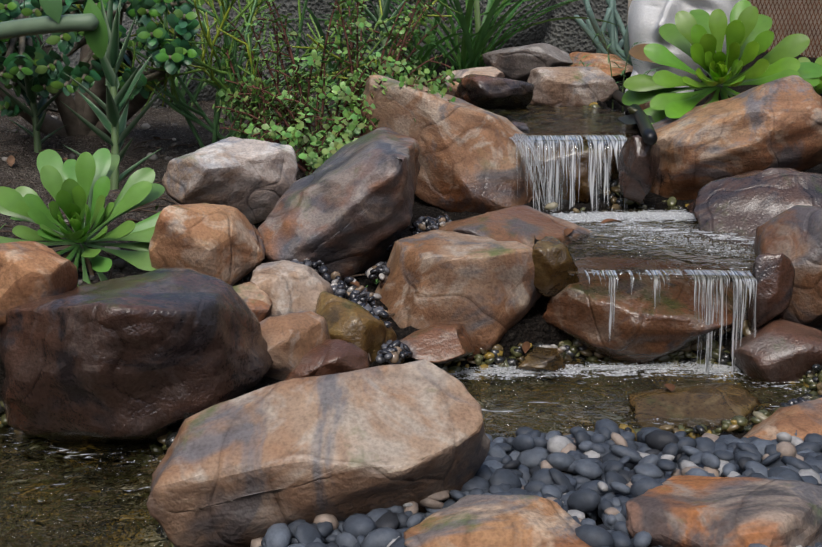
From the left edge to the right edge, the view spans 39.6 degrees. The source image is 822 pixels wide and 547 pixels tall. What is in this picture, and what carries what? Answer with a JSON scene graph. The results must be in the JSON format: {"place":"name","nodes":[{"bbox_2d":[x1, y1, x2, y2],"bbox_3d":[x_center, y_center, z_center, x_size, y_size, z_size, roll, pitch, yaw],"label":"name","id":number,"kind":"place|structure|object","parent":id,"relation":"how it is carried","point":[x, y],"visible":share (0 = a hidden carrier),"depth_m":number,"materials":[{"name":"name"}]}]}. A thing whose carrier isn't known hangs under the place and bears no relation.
{"place":"outdoors","nodes":[
{"label":"outdoors","id":0,"kind":"place"},
{"bbox_2d":[0,0,107,58],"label":"plant stem","id":1,"kind":"object","parent":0,"point":[47,25],"depth_m":0.99,"materials":[{"name":"green plant"}]},
{"bbox_2d":[0,47,821,525],"bbox_3d":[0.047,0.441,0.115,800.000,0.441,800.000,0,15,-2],"label":"ground","id":2,"kind":"structure","parent":0,"point":[532,325],"depth_m":2.40,"materials":[{"name":"soil"}]},
{"bbox_2d":[0,0,65,152],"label":"plant","id":3,"kind":"object","parent":2,"relation":"on","point":[36,113],"visible":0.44,"depth_m":2.67,"materials":[{"name":"green plant"}]},
{"bbox_2d":[0,241,77,333],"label":"rock","id":4,"kind":"object","parent":2,"relation":"on","point":[31,270],"visible":0.58,"depth_m":1.44,"materials":[{"name":"brown stone"}]},
{"bbox_2d":[0,148,164,284],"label":"aeonium","id":5,"kind":"object","parent":2,"relation":"on","point":[70,185],"visible":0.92,"depth_m":1.76,"materials":[{"name":"green plant"}]},
{"bbox_2d":[0,425,170,546],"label":"water","id":6,"kind":"structure","parent":2,"relation":"on","point":[53,493],"depth_m":1.31,"materials":[{"name":"clear liquid"}]},
{"bbox_2d":[0,401,177,546],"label":"pebble bed","id":7,"kind":"object","parent":2,"relation":"on","point":[167,439],"visible":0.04,"depth_m":1.42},
{"bbox_2d":[0,0,204,136],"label":"jade plant","id":8,"kind":"object","parent":2,"relation":"on","point":[53,78],"depth_m":2.40,"materials":[{"name":"green plant"}]},
{"bbox_2d":[0,0,220,112],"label":"back boulder","id":9,"kind":"object","parent":2,"relation":"on","point":[208,92],"depth_m":3.33,"materials":[{"name":"stone"}]},
{"bbox_2d":[61,0,167,189],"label":"plant","id":10,"kind":"object","parent":2,"relation":"on","point":[112,121],"visible":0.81,"depth_m":2.22,"materials":[{"name":"green plant"}]},
{"bbox_2d":[0,267,272,442],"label":"rock","id":11,"kind":"object","parent":2,"relation":"on","point":[151,356],"visible":0.98,"depth_m":1.39,"materials":[{"name":"brown stone"}]},
{"bbox_2d":[124,11,254,109],"bbox_3d":[-0.644,-0.615,3.225,0.482,0.322,0.356,4,15,14],"label":"strap leaf clump","id":12,"kind":"object","parent":2,"relation":"on","point":[182,91],"visible":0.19,"depth_m":3.29,"materials":[{"name":"green plant"}]},
{"bbox_2d":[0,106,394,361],"bbox_3d":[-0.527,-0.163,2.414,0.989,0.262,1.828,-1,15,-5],"label":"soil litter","id":13,"kind":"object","parent":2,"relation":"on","point":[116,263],"visible":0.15,"depth_m":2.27,"materials":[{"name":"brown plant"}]},
{"bbox_2d":[148,203,264,285],"bbox_3d":[-0.316,-0.031,1.790,0.170,0.178,0.164,0,15,-2],"label":"rock","id":14,"kind":"object","parent":2,"relation":"on","point":[224,243],"visible":0.73,"depth_m":1.72,"materials":[{"name":"brown stone"}]},
{"bbox_2d":[162,137,297,224],"bbox_3d":[-0.324,-0.157,2.004,0.216,0.160,0.173,-9,17,-30],"label":"rock","id":15,"kind":"object","parent":2,"relation":"on","point":[252,180],"visible":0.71,"depth_m":1.95,"materials":[{"name":"grey stone"}]},
{"bbox_2d":[233,282,271,321],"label":"rock","id":16,"kind":"object","parent":2,"relation":"on","point":[255,298],"visible":0.44,"depth_m":1.65,"materials":[{"name":"brown stone"}]},
{"bbox_2d":[75,0,461,147],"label":"shrub","id":17,"kind":"object","parent":2,"relation":"on","point":[206,67],"visible":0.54,"depth_m":2.55,"materials":[{"name":"green plant"}]},
{"bbox_2d":[250,260,333,317],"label":"rock","id":18,"kind":"object","parent":2,"relation":"on","point":[286,286],"visible":0.56,"depth_m":1.68,"materials":[{"name":"beige stone"}]},
{"bbox_2d":[259,311,330,380],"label":"rock","id":19,"kind":"object","parent":2,"relation":"on","point":[292,339],"visible":0.52,"depth_m":1.54,"materials":[{"name":"brown stone"}]},
{"bbox_2d":[146,359,489,546],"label":"rock","id":20,"kind":"object","parent":2,"relation":"on","point":[244,470],"visible":0.94,"depth_m":1.04,"materials":[{"name":"brown stone"}]},
{"bbox_2d":[284,339,369,380],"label":"rock","id":21,"kind":"object","parent":2,"relation":"on","point":[330,356],"visible":0.52,"depth_m":1.53,"materials":[{"name":"brown stone"}]},
{"bbox_2d":[242,0,420,82],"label":"strap leaf clump","id":22,"kind":"object","parent":2,"relation":"on","point":[329,65],"visible":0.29,"depth_m":3.21,"materials":[{"name":"green plant"}]},
{"bbox_2d":[210,0,460,175],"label":"shrub","id":23,"kind":"object","parent":2,"relation":"on","point":[313,160],"depth_m":2.34,"materials":[{"name":"green plant"}]},
{"bbox_2d":[257,127,420,279],"bbox_3d":[-0.125,-0.107,1.933,0.289,0.254,0.268,0,15,-2],"label":"rock","id":24,"kind":"object","parent":2,"relation":"on","point":[345,210],"visible":0.83,"depth_m":1.84,"materials":[{"name":"stone"}]},
{"bbox_2d":[315,291,396,362],"bbox_3d":[-0.098,0.085,1.676,0.137,0.115,0.110,8,17,27],"label":"rock","id":25,"kind":"object","parent":2,"relation":"on","point":[360,326],"visible":0.42,"depth_m":1.63,"materials":[{"name":"brown stone"}]},
{"bbox_2d":[204,0,553,96],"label":"back boulder","id":26,"kind":"object","parent":2,"relation":"on","point":[322,9],"visible":0.02,"depth_m":3.38,"materials":[{"name":"stone"}]},
{"bbox_2d":[379,266,389,288],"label":"rock","id":27,"kind":"object","parent":2,"relation":"on","point":[382,282],"visible":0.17,"depth_m":1.83,"materials":[{"name":"brown stone"}]},
{"bbox_2d":[362,0,423,68],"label":"shrub","id":28,"kind":"object","parent":2,"relation":"on","point":[385,4],"visible":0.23,"depth_m":2.98,"materials":[{"name":"green plant"}]},
{"bbox_2d":[278,0,537,82],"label":"strap leaf clump","id":29,"kind":"object","parent":2,"relation":"on","point":[428,48],"visible":0.48,"depth_m":3.12,"materials":[{"name":"green plant"}]},
{"bbox_2d":[440,81,458,95],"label":"rock","id":30,"kind":"object","parent":2,"relation":"on","point":[453,87],"visible":0.1,"depth_m":2.67,"materials":[{"name":"beige stone"}]},
{"bbox_2d":[361,75,541,213],"bbox_3d":[0.107,-0.245,2.285,0.348,0.306,0.275,10,18,34],"label":"rock","id":31,"kind":"object","parent":2,"relation":"on","point":[467,158],"visible":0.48,"depth_m":2.18,"materials":[{"name":"brown stone"}]},
{"bbox_2d":[511,121,528,130],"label":"rock","id":32,"kind":"object","parent":31,"relation":"on","point":[521,126],"visible":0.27,"depth_m":2.30,"materials":[{"name":"grey stone"}]},
{"bbox_2d":[375,230,541,363],"bbox_3d":[0.075,0.060,1.824,0.288,0.245,0.227,0,15,-2],"label":"rock","id":33,"kind":"object","parent":2,"relation":"on","point":[482,290],"visible":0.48,"depth_m":1.72,"materials":[{"name":"brown stone"}]},
{"bbox_2d":[446,67,504,81],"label":"rock","id":34,"kind":"object","parent":2,"relation":"on","point":[488,71],"visible":0.44,"depth_m":2.92,"materials":[{"name":"beige stone"}]},
{"bbox_2d":[342,0,617,69],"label":"strap leaf clump","id":35,"kind":"object","parent":2,"relation":"on","point":[469,56],"visible":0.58,"depth_m":3.09,"materials":[{"name":"green plant"}]},
{"bbox_2d":[350,219,674,390],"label":"stream litter","id":36,"kind":"object","parent":2,"relation":"on","point":[526,344],"visible":0.4,"depth_m":1.75,"materials":[{"name":"brown plant"}]},
{"bbox_2d":[438,205,589,247],"bbox_3d":[0.173,-0.060,1.977,0.278,0.101,0.197,-13,20,-40],"label":"flat rock","id":37,"kind":"object","parent":2,"relation":"on","point":[527,225],"visible":0.56,"depth_m":1.93,"materials":[{"name":"brown stone"}]},
{"bbox_2d":[482,43,572,81],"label":"rock","id":38,"kind":"object","parent":2,"relation":"on","point":[520,63],"visible":0.71,"depth_m":2.94,"materials":[{"name":"grey stone"}]},
{"bbox_2d":[508,133,553,212],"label":"waterfall","id":39,"kind":"object","parent":2,"relation":"on","point":[527,140],"visible":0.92,"depth_m":2.16,"materials":[{"name":"white liquid"}]},
{"bbox_2d":[250,418,821,546],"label":"beach pebbles","id":40,"kind":"object","parent":2,"relation":"on","point":[753,456],"depth_m":1.09,"materials":[{"name":"grey stone"}]},
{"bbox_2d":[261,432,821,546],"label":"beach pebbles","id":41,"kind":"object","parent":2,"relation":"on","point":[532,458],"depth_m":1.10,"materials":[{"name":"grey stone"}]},
{"bbox_2d":[404,495,590,546],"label":"rock","id":42,"kind":"object","parent":41,"relation":"on","point":[501,521],"visible":0.98,"depth_m":0.95,"materials":[{"name":"brown stone"}]},
{"bbox_2d":[625,475,821,546],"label":"rock","id":43,"kind":"object","parent":41,"relation":"on","point":[689,511],"visible":1,"depth_m":0.95,"materials":[{"name":"brown stone"}]},
{"bbox_2d":[435,75,657,144],"bbox_3d":[0.395,-0.403,2.652,0.324,0.025,1.213,-5,16,-17],"label":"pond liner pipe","id":44,"kind":"object","parent":2,"relation":"on","point":[641,119],"visible":0.27,"depth_m":2.29,"materials":[{"name":"black plastic"}]},
{"bbox_2d":[516,135,627,211],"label":"waterfall","id":45,"kind":"object","parent":2,"relation":"on","point":[601,147],"visible":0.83,"depth_m":2.17,"materials":[{"name":"white liquid"}]},
{"bbox_2d":[530,140,618,202],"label":"rock","id":46,"kind":"object","parent":2,"relation":"on","point":[582,194],"depth_m":2.19,"materials":[{"name":"brown stone"}]},
{"bbox_2d":[541,0,627,52],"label":"wall","id":47,"kind":"structure","parent":2,"relation":"on","point":[566,35],"depth_m":3.56,"materials":[{"name":"stone"}]},
{"bbox_2d":[536,102,637,201],"bbox_3d":[0.303,-0.305,2.523,0.384,0.159,0.706,0,15,-2],"label":"pebble bed","id":48,"kind":"object","parent":2,"relation":"on","point":[614,186],"depth_m":2.26,"materials":[{"name":"stone"}]},
{"bbox_2d":[482,104,639,139],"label":"water","id":49,"kind":"structure","parent":48,"relation":"on","point":[556,120],"depth_m":2.45,"materials":[{"name":"clear liquid"}]},
{"bbox_2d":[454,74,534,108],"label":"rock","id":50,"kind":"object","parent":49,"relation":"on","point":[485,91],"visible":0.9,"depth_m":2.58,"materials":[{"name":"brown stone"}]},
{"bbox_2d":[527,67,618,105],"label":"rock","id":51,"kind":"object","parent":49,"relation":"on","point":[569,86],"visible":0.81,"depth_m":2.72,"materials":[{"name":"beige stone"}]},
{"bbox_2d":[569,52,632,78],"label":"rock","id":52,"kind":"object","parent":2,"relation":"on","point":[599,60],"visible":0.38,"depth_m":3.05,"materials":[{"name":"brown stone"}]},
{"bbox_2d":[574,0,631,65],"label":"blue chalk sticks","id":53,"kind":"object","parent":2,"relation":"on","point":[590,28],"visible":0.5,"depth_m":3.17,"materials":[{"name":"plant"}]},
{"bbox_2d":[403,338,821,440],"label":"pebble bed","id":54,"kind":"object","parent":2,"relation":"on","point":[811,381],"visible":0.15,"depth_m":1.70,"materials":[{"name":"brown gravel"}]},
{"bbox_2d":[400,323,473,363],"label":"rock","id":55,"kind":"object","parent":54,"relation":"on","point":[437,343],"visible":0.88,"depth_m":1.64,"materials":[{"name":"brown stone"}]},
{"bbox_2d":[516,347,565,371],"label":"rock","id":56,"kind":"object","parent":54,"relation":"on","point":[545,359],"visible":0.79,"depth_m":1.71,"materials":[{"name":"brown stone"}]},
{"bbox_2d":[292,214,811,405],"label":"pebbles","id":57,"kind":"object","parent":54,"relation":"on","point":[390,352],"visible":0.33,"depth_m":1.74,"materials":[{"name":"grey stone"}]},
{"bbox_2d":[447,356,817,440],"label":"water","id":58,"kind":"structure","parent":54,"relation":"on","point":[511,403],"depth_m":1.62,"materials":[{"name":"clear liquid"}]},
{"bbox_2d":[451,208,753,380],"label":"froth bubbles","id":59,"kind":"object","parent":58,"relation":"on","point":[714,365],"visible":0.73,"depth_m":1.89,"materials":[{"name":"white liquid"}]},
{"bbox_2d":[584,270,688,338],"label":"waterfall","id":60,"kind":"object","parent":58,"relation":"on","point":[613,282],"visible":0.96,"depth_m":1.69,"materials":[{"name":"white liquid"}]},
{"bbox_2d":[544,196,758,367],"bbox_3d":[0.421,0.018,1.961,0.416,0.229,0.543,0,15,-2],"label":"pebble bed","id":61,"kind":"object","parent":54,"relation":"on","point":[672,201],"visible":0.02,"depth_m":1.76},
{"bbox_2d":[537,204,760,277],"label":"water","id":62,"kind":"structure","parent":61,"relation":"on","point":[593,249],"depth_m":1.86,"materials":[{"name":"clear liquid"}]},
{"bbox_2d":[617,135,659,203],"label":"rock","id":63,"kind":"object","parent":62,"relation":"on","point":[638,164],"visible":0.92,"depth_m":2.11,"materials":[{"name":"stone"}]},
{"bbox_2d":[686,199,695,212],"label":"rock","id":64,"kind":"object","parent":62,"relation":"on","point":[690,207],"visible":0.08,"depth_m":2.12,"materials":[{"name":"brown stone"}]},
{"bbox_2d":[747,253,794,330],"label":"rock","id":65,"kind":"object","parent":61,"relation":"on","point":[775,283],"visible":0.79,"depth_m":1.69,"materials":[{"name":"brown stone"}]},
{"bbox_2d":[628,383,756,417],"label":"rock","id":66,"kind":"object","parent":54,"relation":"on","point":[719,400],"visible":0.65,"depth_m":1.56,"materials":[{"name":"brown stone"}]},
{"bbox_2d":[567,31,662,110],"bbox_3d":[0.510,-0.486,2.774,0.166,0.199,0.278,-13,20,-40],"label":"clump","id":67,"kind":"object","parent":2,"relation":"on","point":[623,72],"visible":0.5,"depth_m":2.76,"materials":[{"name":"green plant"}]},
{"bbox_2d":[542,276,747,363],"bbox_3d":[0.372,0.066,1.805,0.341,0.170,0.247,0,15,-2],"label":"rock","id":68,"kind":"object","parent":2,"relation":"on","point":[643,331],"visible":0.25,"depth_m":1.71,"materials":[{"name":"brown stone"}]},
{"bbox_2d":[532,236,578,297],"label":"rock","id":69,"kind":"object","parent":68,"relation":"on","point":[553,261],"visible":0.96,"depth_m":1.72,"materials":[{"name":"brown stone"}]},
{"bbox_2d":[684,270,756,372],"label":"waterfall","id":70,"kind":"object","parent":68,"relation":"on","point":[741,285],"visible":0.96,"depth_m":1.68,"materials":[{"name":"white liquid"}]},
{"bbox_2d":[625,0,740,92],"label":"stone head statue","id":71,"kind":"object","parent":2,"relation":"on","point":[647,19],"visible":0.29,"depth_m":2.77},
{"bbox_2d":[622,0,821,123],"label":"aeonium","id":72,"kind":"object","parent":2,"relation":"on","point":[747,32],"visible":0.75,"depth_m":2.39,"materials":[{"name":"green plant"}]},
{"bbox_2d":[627,0,821,57],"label":"fence wall","id":73,"kind":"structure","parent":2,"relation":"on","point":[788,17],"depth_m":3.52,"materials":[{"name":"woven wicker"}]},
{"bbox_2d":[650,75,821,199],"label":"rock","id":74,"kind":"object","parent":2,"relation":"on","point":[776,123],"visible":0.56,"depth_m":2.21,"materials":[{"name":"brown stone"}]},
{"bbox_2d":[693,167,821,234],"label":"rock","id":75,"kind":"object","parent":2,"relation":"on","point":[750,202],"visible":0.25,"depth_m":1.99,"materials":[{"name":"grey stone"}]},
{"bbox_2d":[730,319,821,381],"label":"rock","id":76,"kind":"object","parent":2,"relation":"on","point":[778,350],"visible":0.75,"depth_m":1.66,"materials":[{"name":"brown stone"}]},
{"bbox_2d":[743,398,821,440],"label":"rock","id":77,"kind":"object","parent":2,"relation":"on","point":[803,419],"visible":0.52,"depth_m":1.42,"materials":[{"name":"brown stone"}]},
{"bbox_2d":[747,0,821,57],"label":"fence","id":78,"kind":"object","parent":2,"relation":"on","point":[795,23],"visible":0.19,"depth_m":3.40,"materials":[{"name":"grey metal"}]},
{"bbox_2d":[754,205,821,326],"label":"rock","id":79,"kind":"object","parent":2,"relation":"on","point":[794,234],"visible":0.62,"depth_m":1.73,"materials":[{"name":"brown stone"}]},
{"bbox_2d":[769,57,821,94],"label":"aeonium","id":80,"kind":"object","parent":2,"relation":"on","point":[818,89],"visible":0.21,"depth_m":2.85,"materials":[{"name":"green plant"}]},
{"bbox_2d":[639,101,649,109],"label":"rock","id":81,"kind":"object","parent":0,"point":[646,105],"visible":0.04,"depth_m":2.60,"materials":[{"name":"brown stone"}]}
]}

